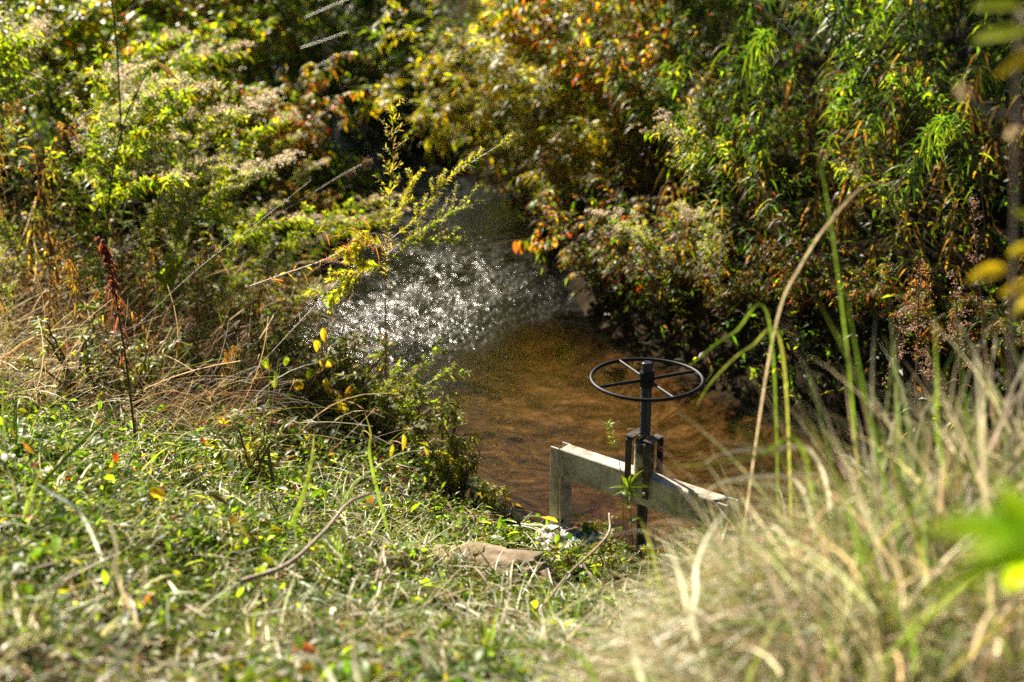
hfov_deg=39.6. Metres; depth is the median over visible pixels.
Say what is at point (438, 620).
cut straw
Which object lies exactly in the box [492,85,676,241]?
willow bush
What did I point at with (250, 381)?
dead grass
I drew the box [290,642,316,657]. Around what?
dead leaf
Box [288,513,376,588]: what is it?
grass tuft
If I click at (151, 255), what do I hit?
dead weed
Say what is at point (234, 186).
white aster
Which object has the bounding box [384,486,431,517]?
grass tuft
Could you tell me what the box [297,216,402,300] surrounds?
tall weed
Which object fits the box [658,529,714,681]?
grass stalk
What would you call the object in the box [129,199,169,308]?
aster
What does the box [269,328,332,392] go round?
weed sprig
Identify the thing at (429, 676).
grass stalk
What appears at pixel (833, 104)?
leafy stalk
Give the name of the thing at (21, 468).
grass stalk
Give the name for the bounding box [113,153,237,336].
goldenrod
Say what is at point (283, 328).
weed sprig
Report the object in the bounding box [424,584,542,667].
grass tuft
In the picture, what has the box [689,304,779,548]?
grass stalk
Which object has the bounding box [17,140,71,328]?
dead weed
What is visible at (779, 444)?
grass stalk
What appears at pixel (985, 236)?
leafy stalk
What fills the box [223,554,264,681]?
grass stalk
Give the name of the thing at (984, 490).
grass stalk
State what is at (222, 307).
weed
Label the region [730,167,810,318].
leafy stalk
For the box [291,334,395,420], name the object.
weed
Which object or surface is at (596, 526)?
weed
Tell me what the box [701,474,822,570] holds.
grass stalk
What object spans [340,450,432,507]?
grass stalk
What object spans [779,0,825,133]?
leafy stalk
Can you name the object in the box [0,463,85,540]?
grass tuft
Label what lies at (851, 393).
grass stalk
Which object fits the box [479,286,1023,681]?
tall grass
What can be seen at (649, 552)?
weed
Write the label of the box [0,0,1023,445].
undergrowth
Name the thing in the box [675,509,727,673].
grass stalk
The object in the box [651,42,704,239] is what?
leafy stalk
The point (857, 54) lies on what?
leafy stalk
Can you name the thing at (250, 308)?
dead weed
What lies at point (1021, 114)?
leafy stalk
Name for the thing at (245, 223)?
aster
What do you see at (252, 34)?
round leaf bush
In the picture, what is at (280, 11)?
shaded bush
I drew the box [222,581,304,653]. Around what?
grass tuft
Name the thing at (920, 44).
leafy stalk
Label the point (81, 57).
round leaf bush
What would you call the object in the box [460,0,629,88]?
willow bush
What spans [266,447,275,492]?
broken stick
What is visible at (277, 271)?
white aster
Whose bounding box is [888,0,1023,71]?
narrow leaf bush
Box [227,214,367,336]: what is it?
tall weed
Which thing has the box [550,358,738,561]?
sluice gate
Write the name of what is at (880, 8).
leafy stalk
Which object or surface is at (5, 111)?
dead weed
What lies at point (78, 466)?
grass tuft
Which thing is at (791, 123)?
narrow leaf bush
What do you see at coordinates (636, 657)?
grass stalk
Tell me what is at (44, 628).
grass tuft
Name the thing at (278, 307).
weed
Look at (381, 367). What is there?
weed sprig
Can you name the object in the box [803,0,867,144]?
leafy stalk
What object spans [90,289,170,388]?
dead weed
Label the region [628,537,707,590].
grass tuft
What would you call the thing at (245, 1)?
shaded bush
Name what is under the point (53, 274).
dead weed
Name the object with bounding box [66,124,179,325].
tall weed
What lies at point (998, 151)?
leafy stalk
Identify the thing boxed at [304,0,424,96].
shaded bush
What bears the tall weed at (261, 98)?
on the ground at (724, 388)
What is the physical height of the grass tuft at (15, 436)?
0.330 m
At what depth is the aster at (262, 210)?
8.93 m
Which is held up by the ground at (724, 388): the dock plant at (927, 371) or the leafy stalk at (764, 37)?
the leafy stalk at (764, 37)
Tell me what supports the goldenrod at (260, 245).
on the ground at (724, 388)
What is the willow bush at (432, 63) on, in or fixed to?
on the ground at (724, 388)
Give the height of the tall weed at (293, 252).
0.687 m
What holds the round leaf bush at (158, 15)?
on the ground at (724, 388)
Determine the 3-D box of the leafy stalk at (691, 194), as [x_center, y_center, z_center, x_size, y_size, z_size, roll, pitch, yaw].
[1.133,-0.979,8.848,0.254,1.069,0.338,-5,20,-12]
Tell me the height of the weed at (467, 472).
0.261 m
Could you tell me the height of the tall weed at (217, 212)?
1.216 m
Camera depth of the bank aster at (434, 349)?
7.10 m
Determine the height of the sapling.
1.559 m
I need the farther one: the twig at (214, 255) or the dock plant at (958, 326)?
the twig at (214, 255)
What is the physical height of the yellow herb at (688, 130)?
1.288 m
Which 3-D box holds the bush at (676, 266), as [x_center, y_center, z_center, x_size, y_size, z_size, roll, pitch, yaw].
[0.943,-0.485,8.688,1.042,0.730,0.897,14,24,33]
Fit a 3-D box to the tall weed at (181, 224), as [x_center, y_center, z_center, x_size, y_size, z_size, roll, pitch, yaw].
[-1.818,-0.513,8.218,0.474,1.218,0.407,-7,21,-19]
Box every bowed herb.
[627,108,813,312]
[761,0,921,167]
[823,147,926,319]
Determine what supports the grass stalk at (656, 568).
on the ground at (724, 388)
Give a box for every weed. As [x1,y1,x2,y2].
[0,7,51,274]
[0,91,37,300]
[0,289,25,351]
[11,300,148,408]
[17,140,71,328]
[21,106,106,307]
[31,102,267,316]
[32,235,77,368]
[45,256,91,351]
[53,39,254,269]
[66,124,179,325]
[75,331,195,414]
[86,286,120,375]
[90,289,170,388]
[97,77,225,296]
[127,242,169,362]
[134,82,283,290]
[147,319,239,379]
[156,150,234,334]
[179,108,299,301]
[179,274,268,348]
[183,240,217,360]
[184,145,257,339]
[202,409,308,481]
[208,291,290,357]
[218,346,241,407]
[224,283,287,381]
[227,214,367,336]
[239,314,348,392]
[244,283,273,369]
[256,231,334,309]
[269,193,403,312]
[270,330,368,408]
[276,297,317,351]
[289,207,411,312]
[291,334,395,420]
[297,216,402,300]
[306,95,513,394]
[330,371,397,437]
[376,376,444,451]
[433,444,484,490]
[470,476,509,521]
[549,539,599,574]
[576,526,649,590]
[583,516,629,547]
[610,470,648,544]
[619,526,700,582]
[653,527,710,568]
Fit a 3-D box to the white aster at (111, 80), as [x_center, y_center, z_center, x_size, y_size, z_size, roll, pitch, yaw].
[-2.412,-0.979,8.632,0.492,1.474,0.574,11,23,28]
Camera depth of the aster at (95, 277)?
7.94 m
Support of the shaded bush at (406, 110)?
on the ground at (724, 388)
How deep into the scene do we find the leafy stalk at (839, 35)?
8.39 m
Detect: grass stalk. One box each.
[1,410,84,494]
[25,380,139,503]
[35,482,106,567]
[98,502,148,645]
[114,630,129,681]
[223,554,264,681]
[277,642,334,681]
[283,428,314,545]
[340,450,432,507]
[351,594,360,681]
[364,411,390,539]
[412,643,598,681]
[414,624,432,681]
[596,563,644,681]
[640,519,671,617]
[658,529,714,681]
[659,437,818,535]
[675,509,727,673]
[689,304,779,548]
[694,327,791,520]
[696,445,833,519]
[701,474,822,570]
[743,183,893,536]
[816,142,865,503]
[822,308,939,646]
[934,319,948,491]
[975,344,996,671]
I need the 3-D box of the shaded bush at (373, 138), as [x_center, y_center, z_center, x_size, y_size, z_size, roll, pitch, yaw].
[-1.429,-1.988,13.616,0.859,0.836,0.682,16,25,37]
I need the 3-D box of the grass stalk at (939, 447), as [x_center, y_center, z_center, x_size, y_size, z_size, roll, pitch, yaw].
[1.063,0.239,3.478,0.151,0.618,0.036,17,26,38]
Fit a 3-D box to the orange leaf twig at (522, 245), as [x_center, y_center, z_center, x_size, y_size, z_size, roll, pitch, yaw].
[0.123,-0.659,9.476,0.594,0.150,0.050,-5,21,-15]
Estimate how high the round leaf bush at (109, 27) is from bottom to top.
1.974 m
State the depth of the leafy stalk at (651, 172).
9.62 m
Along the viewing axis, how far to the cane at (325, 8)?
11.19 m
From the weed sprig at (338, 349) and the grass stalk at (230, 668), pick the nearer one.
the grass stalk at (230, 668)
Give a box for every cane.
[301,31,347,47]
[305,0,345,18]
[315,52,347,67]
[753,0,794,36]
[820,0,847,69]
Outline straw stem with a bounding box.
[233,370,262,420]
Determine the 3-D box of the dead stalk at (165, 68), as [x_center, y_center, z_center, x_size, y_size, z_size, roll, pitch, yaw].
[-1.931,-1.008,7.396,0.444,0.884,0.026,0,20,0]
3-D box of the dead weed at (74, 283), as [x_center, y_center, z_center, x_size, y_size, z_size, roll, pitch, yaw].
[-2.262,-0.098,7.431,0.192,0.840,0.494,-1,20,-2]
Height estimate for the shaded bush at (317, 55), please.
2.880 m
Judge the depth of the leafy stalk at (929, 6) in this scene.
9.55 m
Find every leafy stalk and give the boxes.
[590,44,667,222]
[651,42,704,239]
[673,98,711,250]
[685,0,781,200]
[698,122,736,281]
[708,28,780,214]
[729,114,790,302]
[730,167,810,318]
[735,52,798,242]
[755,0,854,168]
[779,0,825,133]
[786,0,903,189]
[795,56,868,246]
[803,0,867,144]
[810,0,871,186]
[814,70,926,260]
[815,1,884,147]
[835,24,890,235]
[852,0,956,186]
[856,128,959,274]
[864,0,929,184]
[878,0,947,142]
[879,68,1002,283]
[881,115,956,289]
[899,0,952,104]
[918,19,1014,224]
[929,100,976,294]
[947,0,1022,156]
[962,13,1023,209]
[988,72,1023,155]
[993,1,1023,226]
[1003,234,1023,321]
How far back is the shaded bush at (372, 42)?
14.25 m
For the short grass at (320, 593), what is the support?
on the ground at (724, 388)
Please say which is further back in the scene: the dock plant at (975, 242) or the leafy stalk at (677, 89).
the leafy stalk at (677, 89)
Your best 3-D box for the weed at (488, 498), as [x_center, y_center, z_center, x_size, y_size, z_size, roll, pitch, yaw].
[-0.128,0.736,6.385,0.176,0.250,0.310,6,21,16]
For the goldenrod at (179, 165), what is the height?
0.831 m
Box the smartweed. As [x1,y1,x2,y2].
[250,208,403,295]
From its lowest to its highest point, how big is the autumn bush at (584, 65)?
1.400 m
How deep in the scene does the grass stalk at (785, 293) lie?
4.13 m
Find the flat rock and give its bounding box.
[428,542,562,589]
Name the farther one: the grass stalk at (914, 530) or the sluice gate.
the sluice gate
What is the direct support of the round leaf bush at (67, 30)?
on the ground at (724, 388)
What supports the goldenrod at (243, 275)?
on the ground at (724, 388)
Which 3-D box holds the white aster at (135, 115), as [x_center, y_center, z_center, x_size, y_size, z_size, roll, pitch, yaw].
[-2.129,-0.836,8.397,0.599,1.538,0.514,-5,21,-14]
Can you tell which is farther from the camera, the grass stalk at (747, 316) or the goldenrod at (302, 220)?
the goldenrod at (302, 220)
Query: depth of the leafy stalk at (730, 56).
9.44 m
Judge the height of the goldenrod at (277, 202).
0.518 m
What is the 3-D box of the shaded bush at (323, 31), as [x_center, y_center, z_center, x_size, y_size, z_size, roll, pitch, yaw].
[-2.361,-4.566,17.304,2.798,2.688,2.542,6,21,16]
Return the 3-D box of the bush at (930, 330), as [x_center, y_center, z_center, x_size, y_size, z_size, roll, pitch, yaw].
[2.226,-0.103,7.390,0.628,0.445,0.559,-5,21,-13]
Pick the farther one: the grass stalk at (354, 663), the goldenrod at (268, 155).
the goldenrod at (268, 155)
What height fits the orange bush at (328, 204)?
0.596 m
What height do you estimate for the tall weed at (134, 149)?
1.289 m
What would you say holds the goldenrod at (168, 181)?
on the ground at (724, 388)
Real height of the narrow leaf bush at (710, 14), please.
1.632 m
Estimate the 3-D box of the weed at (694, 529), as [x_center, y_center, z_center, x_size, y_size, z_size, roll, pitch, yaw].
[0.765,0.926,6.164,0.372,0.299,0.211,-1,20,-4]
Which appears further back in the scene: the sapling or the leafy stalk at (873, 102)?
the leafy stalk at (873, 102)
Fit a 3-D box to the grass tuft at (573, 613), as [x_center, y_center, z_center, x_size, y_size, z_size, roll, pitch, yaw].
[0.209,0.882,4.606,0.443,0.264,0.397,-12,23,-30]
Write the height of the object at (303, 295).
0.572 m
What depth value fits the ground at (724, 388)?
8.23 m
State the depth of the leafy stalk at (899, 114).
8.43 m
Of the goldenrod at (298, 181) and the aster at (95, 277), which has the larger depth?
the goldenrod at (298, 181)
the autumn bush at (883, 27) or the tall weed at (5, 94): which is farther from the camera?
the autumn bush at (883, 27)
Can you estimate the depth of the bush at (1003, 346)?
7.20 m
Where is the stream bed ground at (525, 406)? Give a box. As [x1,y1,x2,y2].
[255,80,937,572]
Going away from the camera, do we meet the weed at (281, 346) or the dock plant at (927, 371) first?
the dock plant at (927, 371)
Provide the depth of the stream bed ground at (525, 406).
7.84 m
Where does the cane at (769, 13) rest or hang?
on the ground at (724, 388)
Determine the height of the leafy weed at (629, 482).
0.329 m
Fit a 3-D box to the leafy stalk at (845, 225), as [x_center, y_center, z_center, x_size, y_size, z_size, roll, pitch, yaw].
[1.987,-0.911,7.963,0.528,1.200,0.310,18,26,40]
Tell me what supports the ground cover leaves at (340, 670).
on the ground at (724, 388)
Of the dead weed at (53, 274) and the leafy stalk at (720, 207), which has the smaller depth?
the dead weed at (53, 274)
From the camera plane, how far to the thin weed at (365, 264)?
7.19 m
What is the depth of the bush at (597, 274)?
9.11 m
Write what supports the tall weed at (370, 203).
on the ground at (724, 388)
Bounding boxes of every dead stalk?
[107,62,176,228]
[111,0,125,168]
[253,155,372,228]
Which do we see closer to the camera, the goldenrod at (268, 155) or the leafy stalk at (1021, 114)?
the leafy stalk at (1021, 114)
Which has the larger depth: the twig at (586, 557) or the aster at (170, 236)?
the aster at (170, 236)
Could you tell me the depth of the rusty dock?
6.14 m
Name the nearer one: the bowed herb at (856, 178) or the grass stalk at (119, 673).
the grass stalk at (119, 673)
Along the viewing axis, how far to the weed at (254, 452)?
6.10 m
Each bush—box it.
[0,0,116,166]
[0,0,186,151]
[4,0,148,81]
[22,33,217,196]
[54,0,314,72]
[85,0,265,102]
[113,0,325,107]
[117,0,323,140]
[144,26,291,184]
[193,51,368,202]
[203,0,383,90]
[257,17,413,132]
[261,0,380,95]
[268,0,413,133]
[271,176,340,249]
[274,2,373,62]
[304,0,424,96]
[325,94,409,157]
[326,25,455,143]
[337,54,455,153]
[339,0,565,185]
[355,0,464,81]
[417,0,656,170]
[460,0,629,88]
[469,0,701,160]
[478,151,609,231]
[482,0,604,65]
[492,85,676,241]
[520,119,672,250]
[528,184,677,302]
[531,12,743,201]
[587,199,762,316]
[600,34,771,198]
[634,0,705,84]
[646,0,807,113]
[688,246,770,324]
[714,76,833,184]
[726,0,871,84]
[743,0,770,36]
[752,244,846,321]
[815,244,929,328]
[828,46,959,167]
[879,0,941,46]
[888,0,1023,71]
[891,270,998,360]
[951,294,1023,379]
[989,0,1020,50]
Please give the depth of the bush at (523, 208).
10.98 m
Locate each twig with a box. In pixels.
[138,180,310,324]
[241,486,371,583]
[246,270,347,380]
[487,229,571,254]
[544,513,611,604]
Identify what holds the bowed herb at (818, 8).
on the ground at (724, 388)
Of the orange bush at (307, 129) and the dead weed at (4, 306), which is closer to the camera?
the dead weed at (4, 306)
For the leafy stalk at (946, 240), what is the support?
on the ground at (724, 388)
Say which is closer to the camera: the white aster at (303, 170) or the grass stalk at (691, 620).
the grass stalk at (691, 620)
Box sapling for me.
[968,0,1023,681]
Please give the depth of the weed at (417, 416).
7.13 m
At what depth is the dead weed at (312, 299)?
8.04 m
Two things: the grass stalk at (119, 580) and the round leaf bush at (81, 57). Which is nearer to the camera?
the grass stalk at (119, 580)
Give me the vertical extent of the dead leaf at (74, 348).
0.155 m
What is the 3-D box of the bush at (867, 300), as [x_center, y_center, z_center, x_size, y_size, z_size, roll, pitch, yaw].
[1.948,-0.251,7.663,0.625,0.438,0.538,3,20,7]
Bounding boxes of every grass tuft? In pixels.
[0,379,76,462]
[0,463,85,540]
[0,559,84,642]
[1,431,108,500]
[41,544,168,616]
[148,435,215,485]
[184,494,264,558]
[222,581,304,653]
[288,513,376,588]
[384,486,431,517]
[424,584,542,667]
[506,572,623,641]
[576,545,673,616]
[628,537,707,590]
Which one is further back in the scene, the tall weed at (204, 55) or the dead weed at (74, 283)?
the tall weed at (204, 55)
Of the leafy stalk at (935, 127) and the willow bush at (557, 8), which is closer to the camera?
the leafy stalk at (935, 127)
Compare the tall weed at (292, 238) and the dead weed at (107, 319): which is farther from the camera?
the tall weed at (292, 238)
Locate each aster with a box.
[0,205,35,314]
[0,246,21,355]
[38,76,163,272]
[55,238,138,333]
[61,56,154,299]
[75,241,112,342]
[97,71,194,317]
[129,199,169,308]
[149,141,304,339]
[151,206,191,317]
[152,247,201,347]
[211,206,257,314]
[242,199,276,320]
[269,155,330,234]
[273,252,286,281]
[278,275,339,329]
[375,336,472,419]
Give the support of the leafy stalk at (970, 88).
on the ground at (724, 388)
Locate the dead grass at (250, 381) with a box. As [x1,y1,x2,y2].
[0,178,510,490]
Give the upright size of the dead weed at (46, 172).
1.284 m
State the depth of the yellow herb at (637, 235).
8.31 m
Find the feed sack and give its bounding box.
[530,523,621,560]
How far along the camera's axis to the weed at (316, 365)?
7.55 m
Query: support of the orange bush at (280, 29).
on the ground at (724, 388)
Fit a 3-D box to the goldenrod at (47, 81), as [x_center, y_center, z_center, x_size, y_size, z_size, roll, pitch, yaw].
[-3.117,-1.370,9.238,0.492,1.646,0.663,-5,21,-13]
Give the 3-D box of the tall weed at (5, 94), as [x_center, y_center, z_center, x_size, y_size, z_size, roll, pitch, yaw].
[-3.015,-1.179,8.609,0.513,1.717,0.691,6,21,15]
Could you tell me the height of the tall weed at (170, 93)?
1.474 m
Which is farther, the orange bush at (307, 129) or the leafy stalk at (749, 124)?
the orange bush at (307, 129)
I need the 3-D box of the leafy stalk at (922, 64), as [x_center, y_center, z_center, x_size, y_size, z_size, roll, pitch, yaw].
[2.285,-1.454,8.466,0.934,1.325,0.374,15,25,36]
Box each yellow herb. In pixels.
[585,206,688,352]
[653,97,732,302]
[670,199,730,348]
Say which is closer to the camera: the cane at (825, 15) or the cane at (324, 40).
the cane at (825, 15)
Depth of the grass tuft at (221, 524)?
5.07 m
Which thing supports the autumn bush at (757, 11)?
on the ground at (724, 388)
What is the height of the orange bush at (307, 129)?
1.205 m
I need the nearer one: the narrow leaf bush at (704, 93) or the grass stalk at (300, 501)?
the grass stalk at (300, 501)
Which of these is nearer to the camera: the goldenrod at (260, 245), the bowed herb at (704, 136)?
the bowed herb at (704, 136)
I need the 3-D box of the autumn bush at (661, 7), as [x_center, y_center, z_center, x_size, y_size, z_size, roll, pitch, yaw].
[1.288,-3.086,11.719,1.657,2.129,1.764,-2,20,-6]
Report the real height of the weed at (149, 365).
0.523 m
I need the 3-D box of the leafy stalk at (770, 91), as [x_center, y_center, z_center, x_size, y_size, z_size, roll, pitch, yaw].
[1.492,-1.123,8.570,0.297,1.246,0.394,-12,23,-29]
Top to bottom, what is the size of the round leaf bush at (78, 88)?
1.270 m
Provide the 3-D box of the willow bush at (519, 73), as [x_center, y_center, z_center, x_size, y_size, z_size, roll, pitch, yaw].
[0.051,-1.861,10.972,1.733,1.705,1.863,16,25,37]
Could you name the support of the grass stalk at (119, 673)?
on the ground at (724, 388)
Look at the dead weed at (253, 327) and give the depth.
7.86 m
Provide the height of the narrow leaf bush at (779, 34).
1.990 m
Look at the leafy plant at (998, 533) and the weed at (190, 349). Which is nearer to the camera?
the leafy plant at (998, 533)
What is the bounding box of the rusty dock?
[94,235,136,439]
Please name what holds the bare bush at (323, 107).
on the ground at (724, 388)
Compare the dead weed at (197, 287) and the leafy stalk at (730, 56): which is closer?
the dead weed at (197, 287)
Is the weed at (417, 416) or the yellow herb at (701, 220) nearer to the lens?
the weed at (417, 416)
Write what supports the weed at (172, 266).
on the ground at (724, 388)
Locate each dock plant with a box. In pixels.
[882,258,948,466]
[941,269,985,446]
[966,188,997,392]
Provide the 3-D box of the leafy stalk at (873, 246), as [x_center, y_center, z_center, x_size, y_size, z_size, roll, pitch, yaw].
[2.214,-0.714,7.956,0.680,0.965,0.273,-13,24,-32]
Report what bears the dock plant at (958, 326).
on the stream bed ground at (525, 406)
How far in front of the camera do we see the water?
9.86 m
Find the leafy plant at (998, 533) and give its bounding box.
[918,477,1023,599]
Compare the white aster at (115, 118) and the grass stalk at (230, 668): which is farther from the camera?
the white aster at (115, 118)
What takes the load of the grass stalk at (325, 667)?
on the ground at (724, 388)
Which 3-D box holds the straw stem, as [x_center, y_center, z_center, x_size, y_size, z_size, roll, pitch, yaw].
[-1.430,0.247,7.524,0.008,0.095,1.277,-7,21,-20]
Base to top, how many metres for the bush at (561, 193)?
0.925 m
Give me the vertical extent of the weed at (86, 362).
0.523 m
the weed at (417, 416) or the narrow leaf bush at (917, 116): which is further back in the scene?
the narrow leaf bush at (917, 116)
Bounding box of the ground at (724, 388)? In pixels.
[0,0,1023,681]
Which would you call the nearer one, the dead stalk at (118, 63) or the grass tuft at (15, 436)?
the grass tuft at (15, 436)
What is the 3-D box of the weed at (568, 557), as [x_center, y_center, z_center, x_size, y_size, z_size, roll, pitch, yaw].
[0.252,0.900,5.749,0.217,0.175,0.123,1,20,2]
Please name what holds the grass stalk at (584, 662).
on the ground at (724, 388)
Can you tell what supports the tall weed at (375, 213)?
on the ground at (724, 388)
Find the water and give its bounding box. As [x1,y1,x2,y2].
[256,63,614,377]
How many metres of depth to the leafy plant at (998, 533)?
1.64 m
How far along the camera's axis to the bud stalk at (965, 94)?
2.61 m
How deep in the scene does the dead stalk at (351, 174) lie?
8.67 m
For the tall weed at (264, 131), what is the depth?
8.91 m
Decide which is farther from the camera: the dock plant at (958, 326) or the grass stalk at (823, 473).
the dock plant at (958, 326)
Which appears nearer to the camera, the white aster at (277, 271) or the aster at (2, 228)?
the aster at (2, 228)
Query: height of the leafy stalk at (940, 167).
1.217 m
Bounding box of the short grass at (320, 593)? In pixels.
[0,337,1005,681]
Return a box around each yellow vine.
[261,327,362,419]
[390,434,520,507]
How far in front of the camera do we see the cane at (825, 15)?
8.29 m
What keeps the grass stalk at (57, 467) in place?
on the ground at (724, 388)
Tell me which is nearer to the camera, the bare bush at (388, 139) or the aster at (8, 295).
the aster at (8, 295)
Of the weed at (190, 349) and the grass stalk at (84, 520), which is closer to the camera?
the grass stalk at (84, 520)
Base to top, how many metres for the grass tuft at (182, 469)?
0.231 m
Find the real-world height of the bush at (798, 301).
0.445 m
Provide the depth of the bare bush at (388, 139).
13.63 m
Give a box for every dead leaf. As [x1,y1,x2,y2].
[63,342,82,363]
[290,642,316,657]
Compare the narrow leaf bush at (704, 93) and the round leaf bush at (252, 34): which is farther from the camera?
the round leaf bush at (252, 34)
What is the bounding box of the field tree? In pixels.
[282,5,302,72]
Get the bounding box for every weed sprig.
[244,312,307,384]
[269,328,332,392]
[295,330,367,411]
[310,349,409,425]
[359,370,438,438]
[404,390,484,482]
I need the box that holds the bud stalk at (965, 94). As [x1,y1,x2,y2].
[952,82,1023,137]
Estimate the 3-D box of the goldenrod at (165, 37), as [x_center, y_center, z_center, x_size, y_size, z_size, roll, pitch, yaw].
[-2.636,-1.381,9.666,1.062,1.474,0.467,-9,22,-23]
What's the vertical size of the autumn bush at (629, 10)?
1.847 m
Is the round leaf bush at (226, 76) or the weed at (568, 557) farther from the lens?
the round leaf bush at (226, 76)
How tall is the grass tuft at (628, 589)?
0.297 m
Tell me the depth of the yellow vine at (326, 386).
7.25 m
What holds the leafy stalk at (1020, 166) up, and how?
on the ground at (724, 388)
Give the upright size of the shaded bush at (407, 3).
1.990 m
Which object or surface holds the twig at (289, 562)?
on the ground cover leaves at (340, 670)
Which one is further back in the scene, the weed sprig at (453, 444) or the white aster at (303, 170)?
the white aster at (303, 170)
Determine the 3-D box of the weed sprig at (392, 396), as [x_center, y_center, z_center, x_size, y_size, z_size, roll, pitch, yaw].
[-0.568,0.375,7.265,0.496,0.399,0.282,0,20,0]
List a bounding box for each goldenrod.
[0,0,64,255]
[1,132,191,305]
[55,26,190,237]
[59,163,199,313]
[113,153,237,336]
[164,154,201,252]
[184,210,322,328]
[209,199,287,269]
[226,269,253,304]
[243,132,301,219]
[252,243,270,291]
[284,171,310,242]
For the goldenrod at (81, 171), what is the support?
on the ground at (724, 388)
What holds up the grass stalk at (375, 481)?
on the ground at (724, 388)
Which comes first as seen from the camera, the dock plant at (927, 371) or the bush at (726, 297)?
the dock plant at (927, 371)
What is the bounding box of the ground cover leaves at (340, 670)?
[0,304,967,681]
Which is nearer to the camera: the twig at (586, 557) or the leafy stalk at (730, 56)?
the twig at (586, 557)
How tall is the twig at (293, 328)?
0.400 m
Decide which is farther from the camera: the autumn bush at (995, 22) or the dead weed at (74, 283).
the autumn bush at (995, 22)
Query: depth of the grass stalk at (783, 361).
3.99 m
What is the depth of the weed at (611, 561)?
5.59 m
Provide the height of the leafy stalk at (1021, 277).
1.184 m
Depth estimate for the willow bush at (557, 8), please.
12.84 m
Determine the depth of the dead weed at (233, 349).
7.07 m
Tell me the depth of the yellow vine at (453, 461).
6.67 m
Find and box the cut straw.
[0,328,1001,681]

